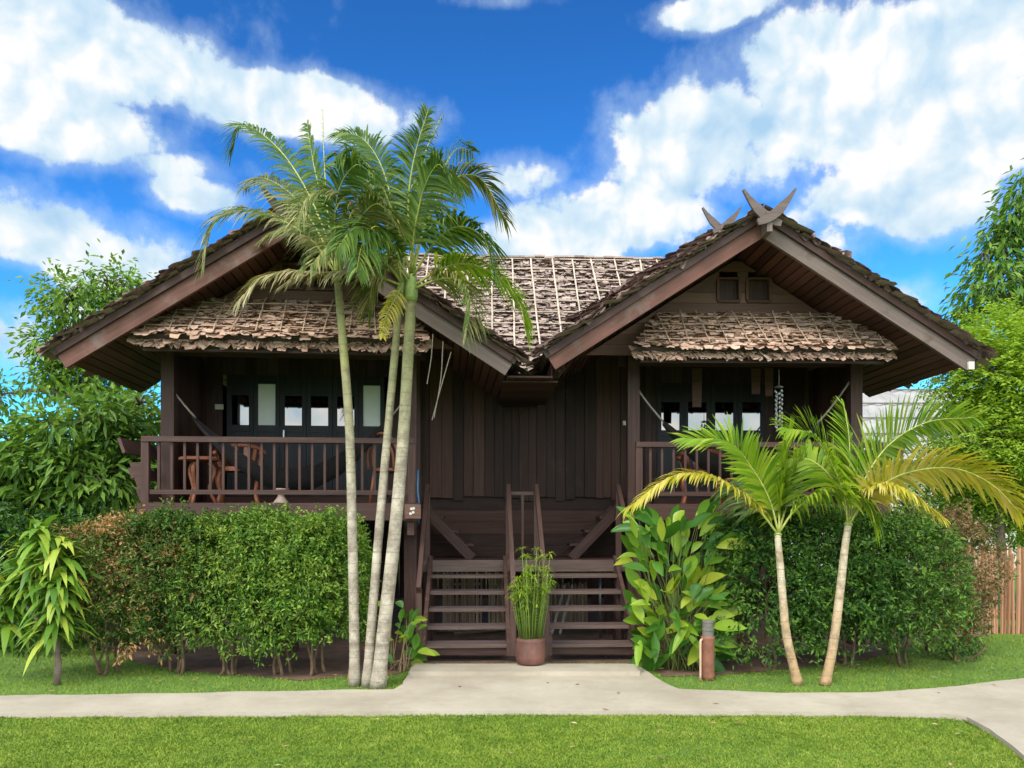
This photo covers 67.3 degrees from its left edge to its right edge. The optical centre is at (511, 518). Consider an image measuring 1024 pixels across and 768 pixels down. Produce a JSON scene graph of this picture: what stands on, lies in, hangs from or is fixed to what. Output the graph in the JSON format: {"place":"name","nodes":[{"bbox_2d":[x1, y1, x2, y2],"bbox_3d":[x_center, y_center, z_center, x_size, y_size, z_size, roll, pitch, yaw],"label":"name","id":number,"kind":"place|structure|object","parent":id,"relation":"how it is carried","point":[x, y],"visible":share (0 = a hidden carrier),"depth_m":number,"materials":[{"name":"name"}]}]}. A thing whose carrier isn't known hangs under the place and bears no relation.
{"place":"outdoors","nodes":[
{"label":"outdoors","id":0,"kind":"place"},
{"bbox_2d":[0,648,1001,767],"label":"leaf litter","id":1,"kind":"object","parent":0,"point":[949,763],"visible":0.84,"depth_m":6.26,"materials":[{"name":"brown plant"}]},
{"bbox_2d":[0,714,1023,767],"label":"grass","id":2,"kind":"structure","parent":0,"point":[412,743],"depth_m":5.49,"materials":[{"name":"green plant"}]},
{"bbox_2d":[0,664,1023,759],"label":"path","id":3,"kind":"structure","parent":0,"point":[997,709],"depth_m":6.52,"materials":[{"name":"concrete"}]},
{"bbox_2d":[0,542,1023,767],"bbox_3d":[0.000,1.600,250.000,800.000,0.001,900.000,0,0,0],"label":"ground","id":4,"kind":"structure","parent":0,"point":[310,685],"depth_m":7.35,"materials":[{"name":"green plant"}]},
{"bbox_2d":[0,514,104,685],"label":"strap leaved plant","id":5,"kind":"object","parent":4,"relation":"on","point":[43,585],"visible":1,"depth_m":7.37,"materials":[{"name":"green plant"}]},
{"bbox_2d":[0,496,155,646],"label":"dark bush","id":6,"kind":"object","parent":4,"relation":"on","point":[14,522],"visible":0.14,"depth_m":9.72,"materials":[{"name":"green plant"}]},
{"bbox_2d":[0,238,156,424],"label":"tall tree","id":7,"kind":"object","parent":4,"relation":"on","point":[102,298],"visible":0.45,"depth_m":14.12,"materials":[{"name":"green plant"}]},
{"bbox_2d":[0,561,157,658],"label":"dark bush","id":8,"kind":"object","parent":4,"relation":"on","point":[17,638],"visible":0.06,"depth_m":9.06,"materials":[{"name":"green plant"}]},
{"bbox_2d":[0,372,160,548],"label":"broad leaved tree","id":9,"kind":"object","parent":4,"relation":"on","point":[90,453],"visible":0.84,"depth_m":10.29,"materials":[{"name":"green plant"}]},
{"bbox_2d":[35,503,185,675],"bbox_3d":[-4.125,0.724,8.054,1.604,1.798,1.320,0,0,0],"label":"hedge shrub","id":10,"kind":"object","parent":4,"relation":"on","point":[105,530],"visible":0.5,"depth_m":7.77,"materials":[{"name":"green plant"}]},
{"bbox_2d":[88,384,160,520],"bbox_3d":[-6.439,-0.379,13.068,2.236,3.958,1.804,0,0,0],"label":"garden tree","id":11,"kind":"object","parent":4,"relation":"on","point":[154,485],"visible":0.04,"depth_m":12.76,"materials":[{"name":"green plant"}]},
{"bbox_2d":[100,495,249,675],"bbox_3d":[-3.494,0.681,8.041,1.307,1.872,1.316,0,0,0],"label":"hedge shrub","id":12,"kind":"object","parent":4,"relation":"on","point":[166,516],"visible":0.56,"depth_m":7.71,"materials":[{"name":"green plant"}]},
{"bbox_2d":[161,502,298,675],"bbox_3d":[-2.958,0.723,8.058,1.429,1.795,1.331,0,0,0],"label":"hedge shrub","id":13,"kind":"object","parent":4,"relation":"on","point":[216,527],"visible":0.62,"depth_m":7.65,"materials":[{"name":"green plant"}]},
{"bbox_2d":[190,109,410,686],"bbox_3d":[-2.026,-1.364,7.481,2.606,5.930,1.524,0,0,19],"label":"palm tree","id":14,"kind":"object","parent":4,"relation":"on","point":[370,202],"visible":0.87,"depth_m":7.35,"materials":[{"name":"green plant"}]},
{"bbox_2d":[273,124,468,687],"bbox_3d":[-1.436,-1.137,7.475,1.404,5.483,2.299,0,0,16],"label":"palm tree","id":15,"kind":"object","parent":4,"relation":"on","point":[362,145],"visible":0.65,"depth_m":7.29,"materials":[{"name":"green plant"}]},
{"bbox_2d":[320,101,536,688],"bbox_3d":[-0.739,-1.280,7.240,1.940,5.778,2.121,0,0,0],"label":"palm tree","id":16,"kind":"object","parent":4,"relation":"on","point":[419,220],"visible":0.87,"depth_m":7.22,"materials":[{"name":"green plant"}]},
{"bbox_2d":[0,671,1023,763],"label":"edge grass","id":17,"kind":"structure","parent":4,"relation":"on","point":[445,715],"depth_m":6.18,"materials":[{"name":"green plant"}]},
{"bbox_2d":[5,455,1020,543],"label":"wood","id":18,"kind":"object","parent":4,"relation":"on","point":[200,540],"depth_m":50.44,"materials":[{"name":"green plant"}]},
{"bbox_2d":[699,638,702,680],"bbox_3d":[1.877,1.389,7.606,0.023,0.421,0.098,0,0,35],"label":"garden pipe","id":19,"kind":"object","parent":4,"relation":"on","point":[700,659],"visible":0.98,"depth_m":7.57,"materials":[{"name":"plastic"}]},
{"bbox_2d":[701,620,714,680],"bbox_3d":[1.948,1.301,7.642,0.136,0.598,0.134,0,0,0],"label":"bollard light","id":20,"kind":"object","parent":4,"relation":"on","point":[708,648],"visible":0.98,"depth_m":7.59,"materials":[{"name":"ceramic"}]},
{"bbox_2d":[616,413,884,685],"bbox_3d":[2.234,0.264,7.770,2.563,2.698,1.590,0,0,0],"label":"palm tree","id":21,"kind":"object","parent":4,"relation":"on","point":[766,497],"visible":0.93,"depth_m":7.46,"materials":[{"name":"green plant"}]},
{"bbox_2d":[767,495,921,667],"bbox_3d":[3.550,0.640,8.341,1.670,1.956,1.515,0,0,0],"label":"hedge shrub","id":22,"kind":"object","parent":4,"relation":"on","point":[835,516],"visible":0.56,"depth_m":7.92,"materials":[{"name":"green plant"}]},
{"bbox_2d":[757,388,1023,685],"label":"palm tree","id":23,"kind":"object","parent":4,"relation":"on","point":[842,465],"visible":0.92,"depth_m":7.40,"materials":[{"name":"green plant"}]},
{"bbox_2d":[818,503,987,666],"bbox_3d":[4.213,0.723,8.431,1.533,1.789,1.580,0,0,0],"label":"hedge shrub","id":24,"kind":"object","parent":4,"relation":"on","point":[920,527],"visible":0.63,"depth_m":7.98,"materials":[{"name":"green plant"}]},
{"bbox_2d":[876,460,1023,573],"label":"garden tree","id":25,"kind":"object","parent":4,"relation":"on","point":[915,508],"visible":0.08,"depth_m":14.80,"materials":[{"name":"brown plant"}]},
{"bbox_2d":[880,497,1020,661],"bbox_3d":[5.101,0.688,9.213,1.561,1.877,1.538,0,0,0],"label":"dry shrub","id":26,"kind":"object","parent":4,"relation":"on","point":[968,528],"visible":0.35,"depth_m":8.82,"materials":[{"name":"brown plant"}]},
{"bbox_2d":[934,614,990,661],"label":"flower bush","id":27,"kind":"object","parent":4,"relation":"on","point":[965,639],"visible":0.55,"depth_m":8.60,"materials":[{"name":"green plant"}]},
{"bbox_2d":[907,292,1023,620],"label":"feathery tree","id":28,"kind":"object","parent":4,"relation":"on","point":[999,438],"visible":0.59,"depth_m":11.82,"materials":[{"name":"green plant"}]},
{"bbox_2d":[937,158,1023,353],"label":"tall tree","id":29,"kind":"object","parent":4,"relation":"on","point":[999,243],"visible":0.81,"depth_m":15.29,"materials":[{"name":"green plant"}]},
{"bbox_2d":[941,545,1023,634],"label":"bamboo fence","id":30,"kind":"object","parent":4,"relation":"on","point":[1007,611],"visible":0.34,"depth_m":10.66,"materials":[{"name":"brown wood"}]},
{"bbox_2d":[0,0,1023,518],"label":"sky","id":31,"kind":"structure","parent":0,"point":[609,126],"materials":[{"name":"blue"}]},
{"bbox_2d":[410,664,639,675],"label":"step pavement","id":32,"kind":"structure","parent":0,"point":[523,670],"depth_m":7.69,"materials":[{"name":"concrete"}]},
{"bbox_2d":[515,636,545,665],"bbox_3d":[0.193,1.378,8.035,0.316,0.270,0.316,0,0,0],"label":"flower pot","id":33,"kind":"object","parent":32,"relation":"on","point":[531,652],"visible":0.91,"depth_m":7.91,"materials":[{"name":"red ceramic"}]},
{"bbox_2d":[505,546,555,639],"bbox_3d":[0.210,0.783,8.051,0.600,0.995,0.595,0,0,0],"label":"papyrus","id":34,"kind":"object","parent":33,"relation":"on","point":[528,630],"visible":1,"depth_m":7.98,"materials":[{"name":"green plant"}]},
{"bbox_2d":[89,589,986,679],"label":"soil","id":35,"kind":"structure","parent":0,"point":[335,655],"depth_m":8.98,"materials":[{"name":"brown soil"}]},
{"bbox_2d":[217,501,344,675],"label":"hedge shrub","id":36,"kind":"object","parent":35,"relation":"on","point":[275,521],"visible":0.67,"depth_m":7.62,"materials":[{"name":"green plant"}]},
{"bbox_2d":[260,502,381,675],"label":"hedge shrub","id":37,"kind":"object","parent":35,"relation":"on","point":[330,524],"visible":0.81,"depth_m":7.68,"materials":[{"name":"green plant"}]},
{"bbox_2d":[375,600,439,673],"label":"leafy plant","id":38,"kind":"object","parent":35,"relation":"on","point":[414,650],"visible":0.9,"depth_m":8.08,"materials":[{"name":"green plant"}]},
{"bbox_2d":[442,572,481,622],"bbox_3d":[-0.728,1.189,11.280,0.588,0.824,0.080,0,0,-5],"label":"bamboo screen","id":39,"kind":"object","parent":35,"relation":"on","point":[465,601],"visible":0.65,"depth_m":11.27,"materials":[{"name":"brown wood"}]},
{"bbox_2d":[488,573,504,622],"bbox_3d":[-0.182,1.195,11.317,0.333,0.812,0.076,0,0,-4],"label":"bamboo screen","id":40,"kind":"object","parent":35,"relation":"on","point":[500,617],"visible":0.45,"depth_m":11.30,"materials":[{"name":"brown wood"}]},
{"bbox_2d":[36,185,999,653],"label":"wooden house","id":41,"kind":"structure","parent":35,"relation":"on","point":[560,413],"depth_m":9.51,"materials":[{"name":"brown wood"}]},
{"bbox_2d":[178,456,219,502],"bbox_3d":[-3.651,-0.441,8.979,0.450,0.557,0.450,0,0,0],"label":"side table","id":42,"kind":"object","parent":41,"relation":"on","point":[191,473],"visible":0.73,"depth_m":8.87,"materials":[{"name":"red wood"}]},
{"bbox_2d":[212,443,265,502],"bbox_3d":[-3.333,-0.558,9.402,0.635,0.787,0.566,0,0,-15],"label":"armchair","id":43,"kind":"object","parent":41,"relation":"on","point":[229,468],"visible":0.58,"depth_m":9.38,"materials":[{"name":"red wood"}]},
{"bbox_2d":[227,375,253,496],"bbox_3d":[-3.731,-1.143,10.564,0.351,1.665,0.050,0,0,-5],"label":"door","id":44,"kind":"structure","parent":41,"relation":"in","point":[239,387],"depth_m":10.55,"materials":[{"name":"black wood"}]},
{"bbox_2d":[253,375,279,496],"bbox_3d":[-3.376,-1.143,10.595,0.351,1.665,0.050,0,0,-5],"label":"door","id":45,"kind":"structure","parent":41,"relation":"in","point":[266,388],"depth_m":10.58,"materials":[{"name":"black wood"}]},
{"bbox_2d":[273,488,288,502],"bbox_3d":[-2.656,-0.264,8.846,0.180,0.175,0.177,0,0,0],"label":"clay stand","id":46,"kind":"object","parent":41,"relation":"on","point":[281,498],"visible":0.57,"depth_m":8.79,"materials":[{"name":"beige ceramic"}]},
{"bbox_2d":[176,394,399,489],"bbox_3d":[-2.646,-0.974,9.275,2.916,1.279,0.719,0,0,0],"label":"hammock","id":47,"kind":"object","parent":41,"relation":"hanging from","point":[281,472],"visible":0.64,"depth_m":9.10,"materials":[{"name":"fabric"}]},
{"bbox_2d":[280,376,305,496],"bbox_3d":[-3.019,-1.143,10.606,0.351,1.665,0.090,0,0,-5],"label":"door","id":48,"kind":"structure","parent":41,"relation":"in","point":[292,388],"depth_m":10.61,"materials":[{"name":"black wood"}]},
{"bbox_2d":[306,376,332,496],"bbox_3d":[-2.665,-1.143,10.657,0.351,1.665,0.050,0,0,-5],"label":"door","id":49,"kind":"structure","parent":41,"relation":"in","point":[319,389],"depth_m":10.64,"materials":[{"name":"black wood"}]},
{"bbox_2d":[333,376,358,496],"bbox_3d":[-2.310,-1.143,10.688,0.351,1.665,0.050,0,0,-5],"label":"door","id":50,"kind":"structure","parent":41,"relation":"in","point":[338,405],"depth_m":10.67,"materials":[{"name":"black wood"}]},
{"bbox_2d":[359,377,384,496],"bbox_3d":[-1.955,-1.143,10.719,0.351,1.665,0.050,0,0,-5],"label":"door","id":51,"kind":"structure","parent":41,"relation":"in","point":[371,389],"depth_m":10.71,"materials":[{"name":"black wood"}]},
{"bbox_2d":[366,432,396,502],"bbox_3d":[-1.506,-0.612,9.480,0.456,0.878,0.472,0,0,20],"label":"hoop back chair","id":52,"kind":"object","parent":41,"relation":"on","point":[391,470],"visible":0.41,"depth_m":9.35,"materials":[{"name":"red wood"}]},
{"bbox_2d":[657,383,683,497],"bbox_3d":[2.303,-1.143,11.191,0.389,1.665,0.050,0,0,-1],"label":"door","id":53,"kind":"structure","parent":41,"relation":"in","point":[670,396],"depth_m":11.17,"materials":[{"name":"black wood"}]},
{"bbox_2d":[691,368,701,406],"bbox_3d":[2.478,-1.760,10.312,0.140,0.520,0.025,0,0,0],"label":"hanging board","id":54,"kind":"object","parent":41,"relation":"hanging from","point":[696,374],"visible":1,"depth_m":10.30,"materials":[{"name":"brown wood"}]},
{"bbox_2d":[684,383,710,497],"bbox_3d":[2.697,-1.143,11.200,0.389,1.665,0.050,0,0,-1],"label":"door","id":55,"kind":"structure","parent":41,"relation":"in","point":[699,416],"depth_m":11.18,"materials":[{"name":"black wood"}]},
{"bbox_2d":[676,448,725,503],"bbox_3d":[2.455,-0.558,10.005,0.632,0.787,0.602,0,0,0],"label":"armchair","id":56,"kind":"object","parent":41,"relation":"on","point":[679,457],"visible":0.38,"depth_m":10.11,"materials":[{"name":"red wood"}]},
{"bbox_2d":[711,383,737,497],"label":"door","id":57,"kind":"structure","parent":41,"relation":"in","point":[724,396],"depth_m":11.19,"materials":[{"name":"black wood"}]},
{"bbox_2d":[640,381,848,478],"bbox_3d":[2.942,-1.131,9.769,2.821,1.354,0.702,0,0,0],"label":"hammock","id":58,"kind":"object","parent":41,"relation":"hanging from","point":[702,455],"visible":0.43,"depth_m":9.63,"materials":[{"name":"fabric"}]},
{"bbox_2d":[738,383,764,460],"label":"door","id":59,"kind":"structure","parent":41,"relation":"in","point":[751,407],"depth_m":11.20,"materials":[{"name":"black wood"}]},
{"bbox_2d":[722,478,785,503],"bbox_3d":[3.105,-0.340,9.754,0.900,0.330,0.361,0,0,0],"label":"bench","id":60,"kind":"object","parent":41,"relation":"on","point":[727,480],"visible":0.07,"depth_m":9.61,"materials":[{"name":"red wood"}]},
{"bbox_2d":[751,368,760,393],"bbox_3d":[3.268,-1.847,10.312,0.130,0.346,0.025,0,0,0],"label":"hanging board","id":61,"kind":"object","parent":41,"relation":"hanging from","point":[755,379],"visible":1,"depth_m":10.30,"materials":[{"name":"brown wood"}]},
{"bbox_2d":[764,368,772,395],"bbox_3d":[3.442,-1.834,10.312,0.120,0.372,0.025,0,0,0],"label":"hanging board","id":62,"kind":"object","parent":41,"relation":"hanging from","point":[768,381],"visible":1,"depth_m":10.30,"materials":[{"name":"brown wood"}]},
{"bbox_2d":[774,385,782,431],"bbox_3d":[3.298,-1.464,9.500,0.110,0.772,0.110,0,0,0],"label":"wind chime","id":63,"kind":"object","parent":41,"relation":"hanging from","point":[779,402],"visible":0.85,"depth_m":9.47,"materials":[{"name":"silver metal"}]},
{"bbox_2d":[254,521,788,597],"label":"boarded wall","id":64,"kind":"structure","parent":35,"relation":"on","point":[399,590],"depth_m":15.57,"materials":[{"name":"brown wood"}]},
{"bbox_2d":[416,484,642,655],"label":"wooden staircase","id":65,"kind":"structure","parent":35,"relation":"on","point":[509,564],"depth_m":9.52,"materials":[{"name":"brown wood"}]},
{"bbox_2d":[436,627,516,634],"bbox_3d":[-0.583,1.560,10.987,1.315,0.086,0.855,0,0,0],"label":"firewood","id":66,"kind":"object","parent":65,"relation":"attached to","point":[459,632],"visible":0.3,"depth_m":10.71,"materials":[{"name":"brown wood"}]},
{"bbox_2d":[551,585,565,634],"bbox_3d":[0.663,1.280,10.950,0.025,0.627,0.757,0,0,18],"label":"white batten","id":67,"kind":"object","parent":35,"relation":"on","point":[557,612],"visible":0.57,"depth_m":10.90,"materials":[{"name":"paint"}]},
{"bbox_2d":[559,585,572,634],"bbox_3d":[0.771,1.280,10.950,0.025,0.627,0.755,0,0,17],"label":"white batten","id":68,"kind":"object","parent":35,"relation":"on","point":[564,614],"visible":0.71,"depth_m":10.89,"materials":[{"name":"paint"}]},
{"bbox_2d":[548,582,587,621],"bbox_3d":[0.847,1.279,11.630,0.608,0.644,0.078,0,0,-5],"label":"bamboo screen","id":69,"kind":"object","parent":35,"relation":"on","point":[582,598],"visible":0.65,"depth_m":11.62,"materials":[{"name":"brown wood"}]},
{"bbox_2d":[599,571,600,637],"bbox_3d":[1.179,1.087,10.300,0.030,1.014,0.030,0,0,23],"label":"standpipe","id":70,"kind":"object","parent":35,"relation":"on","point":[599,604],"visible":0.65,"depth_m":10.29,"materials":[{"name":"silver metal"}]},
{"bbox_2d":[611,499,753,671],"bbox_3d":[1.797,0.889,8.198,1.548,2.194,1.164,0,0,0],"label":"paddle leaved plant","id":71,"kind":"object","parent":35,"relation":"on","point":[680,632],"visible":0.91,"depth_m":8.01,"materials":[{"name":"green plant"}]},
{"bbox_2d":[698,502,858,668],"bbox_3d":[2.769,0.675,8.277,1.634,1.898,1.545,0,0,0],"label":"hedge shrub","id":72,"kind":"object","parent":35,"relation":"on","point":[749,528],"visible":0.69,"depth_m":7.93,"materials":[{"name":"green plant"}]},
{"bbox_2d":[789,389,1015,567],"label":"neighbouring house","id":73,"kind":"structure","parent":0,"point":[873,404],"depth_m":26.96,"materials":[{"name":"white paint"}]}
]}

